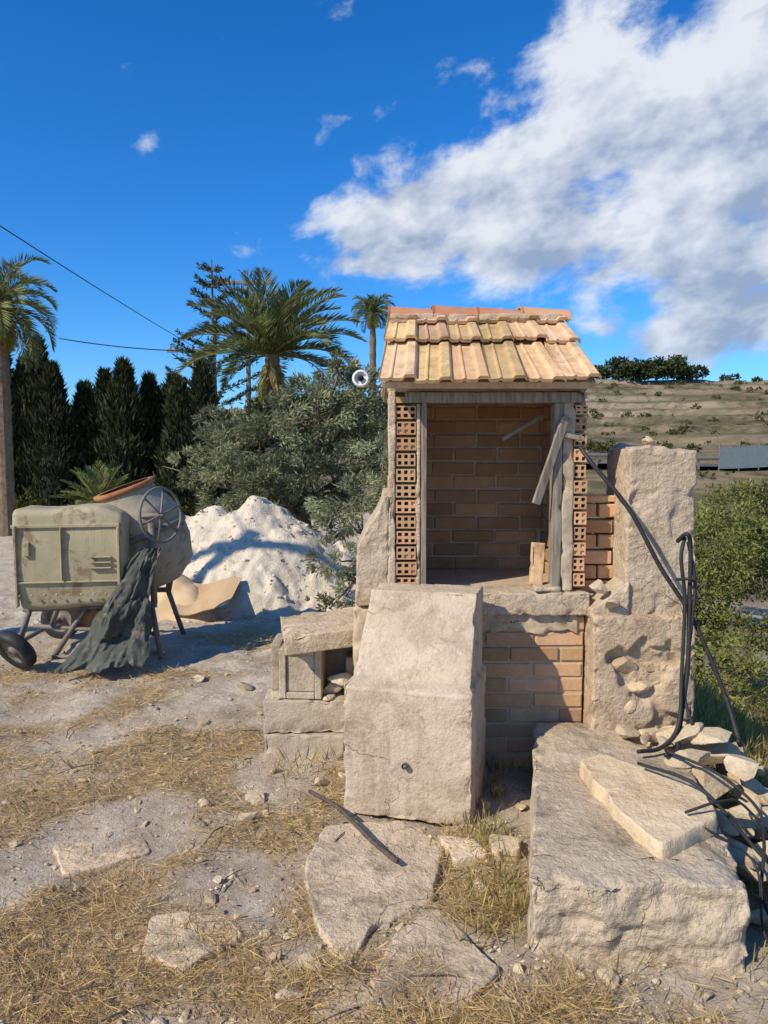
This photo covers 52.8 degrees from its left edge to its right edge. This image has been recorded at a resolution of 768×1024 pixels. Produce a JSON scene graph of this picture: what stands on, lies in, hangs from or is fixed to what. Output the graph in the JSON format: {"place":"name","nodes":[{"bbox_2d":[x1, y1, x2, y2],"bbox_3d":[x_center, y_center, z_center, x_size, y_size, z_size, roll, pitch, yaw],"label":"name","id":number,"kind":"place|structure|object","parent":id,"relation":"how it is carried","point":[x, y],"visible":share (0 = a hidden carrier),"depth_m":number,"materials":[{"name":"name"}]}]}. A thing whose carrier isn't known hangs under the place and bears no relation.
{"place":"outdoors","nodes":[
{"label":"outdoors","id":0,"kind":"place"},
{"bbox_2d":[355,488,388,605],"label":"buttress","id":1,"kind":"structure","parent":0,"point":[372,556],"depth_m":3.79,"materials":[{"name":"beige stone"}]},
{"bbox_2d":[0,379,767,1023],"bbox_3d":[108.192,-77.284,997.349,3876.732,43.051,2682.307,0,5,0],"label":"ground","id":2,"kind":"structure","parent":0,"point":[730,409],"depth_m":3.44,"materials":[{"name":"beige soil"}]},
{"bbox_2d":[0,252,60,536],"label":"palm tree","id":3,"kind":"object","parent":2,"relation":"on","point":[9,311],"visible":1,"depth_m":14.08,"materials":[{"name":"green plant"}]},
{"bbox_2d":[50,459,127,503],"bbox_3d":[-5.622,-0.261,15.252,1.664,1.567,1.622,5,7,44],"label":"palm tree","id":4,"kind":"object","parent":2,"relation":"on","point":[97,485],"visible":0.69,"depth_m":14.97,"materials":[{"name":"green plant"}]},
{"bbox_2d":[0,476,192,673],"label":"cement mixer","id":5,"kind":"object","parent":2,"relation":"on","point":[107,565],"visible":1,"depth_m":5.62,"materials":[{"name":"paint"}]},
{"bbox_2d":[15,486,216,516],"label":"undergrowth","id":6,"kind":"object","parent":2,"relation":"on","point":[191,502],"visible":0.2,"depth_m":16.91,"materials":[{"name":"green plant"}]},
{"bbox_2d":[9,335,235,515],"bbox_3d":[-9.477,-2.138,17.932,12.289,4.461,2.468,0,5,0],"label":"cypress hedge","id":7,"kind":"object","parent":2,"relation":"on","point":[146,429],"visible":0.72,"depth_m":17.41,"materials":[{"name":"green plant"}]},
{"bbox_2d":[149,574,217,622],"bbox_3d":[-2.005,0.858,7.343,1.590,0.501,1.890,0,5,0],"label":"sand heap","id":8,"kind":"object","parent":2,"relation":"on","point":[185,591],"visible":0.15,"depth_m":7.26,"materials":[{"name":"beige sand"}]},
{"bbox_2d":[172,577,241,615],"bbox_3d":[-1.660,0.789,7.292,0.540,0.285,0.483,1,5,9],"label":"cardboard sheet","id":9,"kind":"object","parent":8,"relation":"on","point":[218,594],"visible":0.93,"depth_m":7.24,"materials":[{"name":"beige cardboard"}]},
{"bbox_2d":[167,346,217,376],"bbox_3d":[-7.400,-3.544,30.195,2.000,5.810,0.211,0,5,0],"label":"utility pole","id":10,"kind":"object","parent":2,"relation":"on","point":[193,347],"visible":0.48,"depth_m":29.89,"materials":[{"name":"brown wood"}]},
{"bbox_2d":[33,498,352,624],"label":"gravel lumps","id":11,"kind":"object","parent":2,"relation":"on","point":[285,597],"visible":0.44,"depth_m":7.75,"materials":[{"name":"grey gravel"}]},
{"bbox_2d":[165,260,262,406],"bbox_3d":[-6.159,-4.737,27.740,3.581,8.401,4.696,-2,5,-25],"label":"norfolk pine","id":12,"kind":"object","parent":2,"relation":"on","point":[212,284],"visible":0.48,"depth_m":27.32,"materials":[{"name":"green plant"}]},
{"bbox_2d":[223,277,272,450],"bbox_3d":[-5.200,-4.757,29.705,2.000,8.310,0.237,0,5,0],"label":"utility pole","id":13,"kind":"object","parent":2,"relation":"on","point":[248,374],"visible":0.25,"depth_m":29.57,"materials":[{"name":"brown wood"}]},
{"bbox_2d":[0,225,244,350],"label":"overhead wires","id":14,"kind":"object","parent":13,"relation":"attached to","point":[108,295],"visible":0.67,"depth_m":22.91,"materials":[{"name":"black rubber"}]},
{"bbox_2d":[15,724,489,1023],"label":"twigs","id":15,"kind":"object","parent":2,"relation":"on","point":[353,1008],"visible":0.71,"depth_m":2.79,"materials":[{"name":"brown wood"}]},
{"bbox_2d":[182,495,356,619],"bbox_3d":[-1.812,0.420,8.452,5.175,1.189,3.575,0,5,0],"label":"gravel pile","id":16,"kind":"object","parent":2,"relation":"on","point":[260,567],"visible":0.34,"depth_m":7.88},
{"bbox_2d":[174,266,366,463],"bbox_3d":[-2.761,-2.906,19.864,4.932,6.067,4.643,3,6,32],"label":"palm tree","id":17,"kind":"object","parent":2,"relation":"on","point":[267,329],"visible":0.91,"depth_m":19.16,"materials":[{"name":"green plant"}]},
{"bbox_2d":[163,348,388,542],"bbox_3d":[-1.055,-0.595,10.324,3.925,3.109,1.685,0,5,0],"label":"olive tree","id":18,"kind":"object","parent":2,"relation":"on","point":[224,437],"visible":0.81,"depth_m":10.10,"materials":[{"name":"green plant"}]},
{"bbox_2d":[53,787,520,1023],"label":"flagstones","id":19,"kind":"object","parent":2,"relation":"on","point":[354,857],"visible":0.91,"depth_m":2.64,"materials":[{"name":"stone"}]},
{"bbox_2d":[220,386,387,509],"bbox_3d":[-2.463,-1.515,19.517,6.767,3.797,2.965,-1,5,-8],"label":"carob tree","id":20,"kind":"object","parent":2,"relation":"on","point":[256,405],"visible":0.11,"depth_m":19.22,"materials":[{"name":"green plant"}]},
{"bbox_2d":[264,607,353,760],"bbox_3d":[-0.350,0.915,4.124,0.558,0.749,0.543,0,5,0],"label":"concrete block stack","id":21,"kind":"object","parent":2,"relation":"on","point":[312,671],"visible":0.81,"depth_m":3.99,"materials":[{"name":"stone"}]},
{"bbox_2d":[0,604,674,1023],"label":"pebbles","id":22,"kind":"object","parent":2,"relation":"on","point":[258,886],"visible":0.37,"depth_m":2.73,"materials":[{"name":"stone"}]},
{"bbox_2d":[304,429,388,611],"bbox_3d":[-0.204,0.127,7.851,1.342,2.065,2.021,4,6,39],"label":"olive tree","id":23,"kind":"object","parent":2,"relation":"on","point":[349,574],"visible":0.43,"depth_m":7.83,"materials":[{"name":"green plant"}]},
{"bbox_2d":[308,789,398,863],"bbox_3d":[-0.146,1.290,3.219,0.027,0.049,0.751,-3,6,-31],"label":"wooden stick","id":24,"kind":"object","parent":2,"relation":"on","point":[364,833],"visible":1,"depth_m":3.15,"materials":[{"name":"brown wood"}]},
{"bbox_2d":[353,604,368,672],"bbox_3d":[-0.060,0.868,4.221,0.200,0.873,0.744,0,5,0],"label":"buttress foot","id":25,"kind":"object","parent":2,"relation":"on","point":[360,615],"visible":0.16,"depth_m":3.83},
{"bbox_2d":[351,293,395,486],"bbox_3d":[-0.478,-5.429,34.640,2.074,8.623,2.064,0,5,0],"label":"palm tree","id":26,"kind":"object","parent":2,"relation":"on","point":[372,307],"visible":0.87,"depth_m":34.33,"materials":[{"name":"green plant"}]},
{"bbox_2d":[0,611,767,1023],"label":"scattered stones","id":27,"kind":"object","parent":2,"relation":"on","point":[306,957],"visible":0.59,"depth_m":2.59,"materials":[{"name":"stone"}]},
{"bbox_2d":[343,582,485,824],"bbox_3d":[0.152,0.843,3.526,0.571,0.964,0.487,1,5,15],"label":"concrete pedestal","id":28,"kind":"object","parent":2,"relation":"on","point":[414,730],"visible":0.98,"depth_m":3.37,"materials":[{"name":"concrete"}]},
{"bbox_2d":[235,672,767,1023],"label":"grass","id":29,"kind":"structure","parent":2,"relation":"on","point":[754,732],"depth_m":3.66,"materials":[{"name":"beige plant"}]},
{"bbox_2d":[482,615,583,771],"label":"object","id":30,"kind":"object","parent":2,"relation":"on","point":[531,676],"depth_m":3.85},
{"bbox_2d":[395,391,584,587],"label":"walls","id":31,"kind":"structure","parent":30,"relation":"on","point":[494,577],"depth_m":4.40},
{"bbox_2d":[415,403,420,584],"bbox_3d":[0.167,-0.075,3.816,0.027,0.909,0.126,0,5,0],"label":"jamb mortar","id":32,"kind":"object","parent":31,"relation":"attached to","point":[418,449],"visible":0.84,"depth_m":3.76,"materials":[{"name":"beige concrete"}]},
{"bbox_2d":[387,389,586,393],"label":"lintel","id":33,"kind":"structure","parent":31,"relation":"attached to","point":[486,390],"depth_m":3.72,"materials":[{"name":"brown wood"}]},
{"bbox_2d":[352,370,382,387],"bbox_3d":[-0.057,-0.637,3.702,0.192,0.084,0.050,-2,5,-22],"label":"wall lamp","id":34,"kind":"object","parent":33,"relation":"attached to","point":[360,378],"visible":0.93,"depth_m":3.68,"materials":[{"name":"white plastic"}]},
{"bbox_2d":[388,392,586,586],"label":"wall bricks","id":35,"kind":"object","parent":31,"relation":"attached to","point":[483,495],"depth_m":4.42,"materials":[{"name":"brick"}]},
{"bbox_2d":[581,494,614,592],"bbox_3d":[1.074,0.161,3.937,0.172,0.496,0.107,0,5,0],"label":"brick infill","id":36,"kind":"object","parent":35,"relation":"attached to","point":[597,564],"visible":0.64,"depth_m":3.89,"materials":[{"name":"brick"}]},
{"bbox_2d":[383,336,595,401],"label":"roof deck","id":37,"kind":"structure","parent":31,"relation":"attached to","point":[516,383],"depth_m":3.60,"materials":[{"name":"brown wood"}]},
{"bbox_2d":[378,308,601,397],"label":"roof tiles","id":38,"kind":"object","parent":31,"relation":"attached to","point":[564,357],"visible":0.76,"depth_m":3.76,"materials":[{"name":"beige ceramic"}]},
{"bbox_2d":[390,313,563,323],"bbox_3d":[0.486,-1.016,4.129,0.914,0.057,0.241,0,5,0],"label":"ridge mortar","id":39,"kind":"object","parent":38,"relation":"on","point":[481,316],"visible":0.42,"depth_m":4.01,"materials":[{"name":"beige concrete"}]},
{"bbox_2d":[388,304,571,319],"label":"ridge tiles","id":40,"kind":"object","parent":39,"relation":"on","point":[447,311],"visible":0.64,"depth_m":4.04,"materials":[{"name":"orange ceramic"}]},
{"bbox_2d":[404,392,583,403],"bbox_3d":[0.530,-0.552,3.742,0.862,0.052,0.092,0,5,0],"label":"frame top","id":41,"kind":"object","parent":31,"relation":"attached to","point":[494,397],"visible":0.95,"depth_m":3.70,"materials":[{"name":"grey wood"}]},
{"bbox_2d":[467,585,589,615],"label":"sill","id":42,"kind":"structure","parent":30,"relation":"on","point":[506,599],"depth_m":3.75,"materials":[{"name":"beige stone"}]},
{"bbox_2d":[388,391,395,582],"bbox_3d":[0.039,-0.100,3.801,0.042,0.978,0.111,0,5,0],"label":"jamb mortar","id":43,"kind":"object","parent":42,"relation":"on","point":[391,471],"visible":0.88,"depth_m":3.75,"materials":[{"name":"beige concrete"}]},
{"bbox_2d":[420,403,426,583],"bbox_3d":[0.193,-0.073,3.786,0.027,0.908,0.083,0,5,0],"label":"frame","id":44,"kind":"object","parent":42,"relation":"on","point":[423,471],"visible":0.85,"depth_m":3.75,"materials":[{"name":"grey wood"}]},
{"bbox_2d":[395,397,587,585],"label":"hollow brick jambs","id":45,"kind":"object","parent":42,"relation":"on","point":[406,565],"visible":0.91,"depth_m":3.77,"materials":[{"name":"brick"}]},
{"bbox_2d":[529,542,544,584],"bbox_3d":[0.775,0.264,3.922,0.078,0.224,0.070,0,5,0],"label":"leaning brick","id":46,"kind":"object","parent":42,"relation":"on","point":[536,569],"visible":0.9,"depth_m":3.90,"materials":[{"name":"brick"}]},
{"bbox_2d":[532,584,560,591],"bbox_3d":[0.797,0.375,3.795,0.130,0.034,0.084,0,5,0],"label":"loose stone","id":47,"kind":"object","parent":42,"relation":"on","point":[543,588],"visible":0.92,"depth_m":3.76,"materials":[{"name":"grey stone"}]},
{"bbox_2d":[548,403,562,585],"bbox_3d":[0.839,-0.073,3.785,0.043,0.908,0.085,0,5,0],"label":"frame","id":48,"kind":"object","parent":42,"relation":"on","point":[555,497],"visible":0.78,"depth_m":3.75,"materials":[{"name":"grey wood"}]},
{"bbox_2d":[501,414,584,504],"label":"loose boards","id":49,"kind":"object","parent":48,"relation":"attached to","point":[560,434],"visible":1,"depth_m":3.70,"materials":[{"name":"grey wood"}]},
{"bbox_2d":[560,403,575,590],"bbox_3d":[0.891,-0.087,3.802,0.068,0.949,0.119,0,5,0],"label":"jamb mortar","id":50,"kind":"object","parent":42,"relation":"on","point":[566,555],"visible":0.69,"depth_m":3.75,"materials":[{"name":"beige concrete"}]},
{"bbox_2d":[482,614,577,634],"bbox_3d":[0.626,0.546,3.826,0.650,0.115,0.070,0,5,0],"label":"sill render","id":51,"kind":"object","parent":30,"relation":"attached to","point":[528,623],"visible":0.44,"depth_m":3.80,"materials":[{"name":"beige concrete"}]},
{"bbox_2d":[482,616,583,766],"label":"base bricks","id":52,"kind":"object","parent":30,"relation":"attached to","point":[531,685],"visible":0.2,"depth_m":3.84,"materials":[{"name":"brown brick"}]},
{"bbox_2d":[526,722,750,973],"bbox_3d":[0.928,1.239,3.086,0.693,0.315,1.520,1,5,11],"label":"broken concrete slab","id":53,"kind":"object","parent":2,"relation":"on","point":[602,882],"depth_m":2.44,"materials":[{"name":"beige concrete"}]},
{"bbox_2d":[580,754,716,858],"bbox_3d":[1.005,1.077,2.906,0.373,0.091,0.693,-1,5,-13],"label":"flat limestone","id":54,"kind":"object","parent":53,"relation":"on","point":[646,808],"visible":0.98,"depth_m":2.81,"materials":[{"name":"beige stone"}]},
{"bbox_2d":[581,595,695,730],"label":"ruined stone wall","id":55,"kind":"structure","parent":2,"relation":"on","point":[639,640],"depth_m":3.69,"materials":[{"name":"beige stone"}]},
{"bbox_2d":[587,576,629,617],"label":"mortar slope","id":56,"kind":"structure","parent":55,"relation":"on","point":[618,589],"depth_m":3.69,"materials":[{"name":"beige concrete"}]},
{"bbox_2d":[589,436,689,726],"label":"wall stones","id":57,"kind":"object","parent":55,"relation":"attached to","point":[624,665],"depth_m":3.69,"materials":[{"name":"stone"}]},
{"bbox_2d":[606,443,696,614],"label":"pillar","id":58,"kind":"structure","parent":55,"relation":"on","point":[654,486],"depth_m":3.69,"materials":[{"name":"beige stone"}]},
{"bbox_2d":[587,453,719,469],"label":"guardrail","id":59,"kind":"object","parent":2,"relation":"on","point":[597,455],"visible":0.12,"depth_m":55.16,"materials":[{"name":"metal"}]},
{"bbox_2d":[578,446,767,942],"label":"black cables","id":60,"kind":"object","parent":2,"relation":"on","point":[688,602],"visible":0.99,"depth_m":3.48,"materials":[{"name":"rubber"}]},
{"bbox_2d":[584,379,767,500],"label":"distant shrubs","id":61,"kind":"object","parent":2,"relation":"on","point":[594,446],"visible":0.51,"depth_m":107.57,"materials":[{"name":"green plant"}]},
{"bbox_2d":[594,354,762,381],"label":"distant tree line","id":62,"kind":"object","parent":2,"relation":"on","point":[678,368],"visible":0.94,"depth_m":158.66,"materials":[{"name":"green plant"}]},
{"bbox_2d":[615,722,767,925],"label":"rubble pile","id":63,"kind":"object","parent":2,"relation":"on","point":[703,745],"visible":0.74,"depth_m":3.24,"materials":[{"name":"stone"}]},
{"bbox_2d":[692,500,767,695],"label":"shrub","id":64,"kind":"object","parent":2,"relation":"on","point":[725,581],"visible":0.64,"depth_m":10.55,"materials":[{"name":"green plant"}]},
{"bbox_2d":[692,475,767,599],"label":"shrub","id":65,"kind":"object","parent":2,"relation":"on","point":[744,490],"visible":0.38,"depth_m":18.06,"materials":[{"name":"green plant"}]},
{"bbox_2d":[692,623,767,717],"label":"shrub","id":66,"kind":"object","parent":2,"relation":"on","point":[729,670],"visible":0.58,"depth_m":8.09,"materials":[{"name":"green plant"}]},
{"bbox_2d":[718,442,767,470],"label":"net fence","id":67,"kind":"object","parent":2,"relation":"on","point":[739,457],"visible":1,"depth_m":55.48,"materials":[{"name":"metal"}]},
{"bbox_2d":[751,714,767,730],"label":"shrub","id":68,"kind":"object","parent":2,"relation":"on","point":[764,719],"visible":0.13,"depth_m":8.84,"materials":[{"name":"green plant"}]},
{"bbox_2d":[0,627,767,1023],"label":"dry grass","id":69,"kind":"structure","parent":0,"point":[310,983],"depth_m":2.52,"materials":[{"name":"plant"}]},
{"bbox_2d":[0,0,767,409],"label":"sky","id":70,"kind":"structure","parent":0,"point":[604,162],"materials":[{"name":"blue"}]},
{"bbox_2d":[310,462,717,466],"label":"road","id":71,"kind":"structure","parent":0,"point":[713,465],"depth_m":56.11,"materials":[{"name":"grey asphalt"}]}
]}

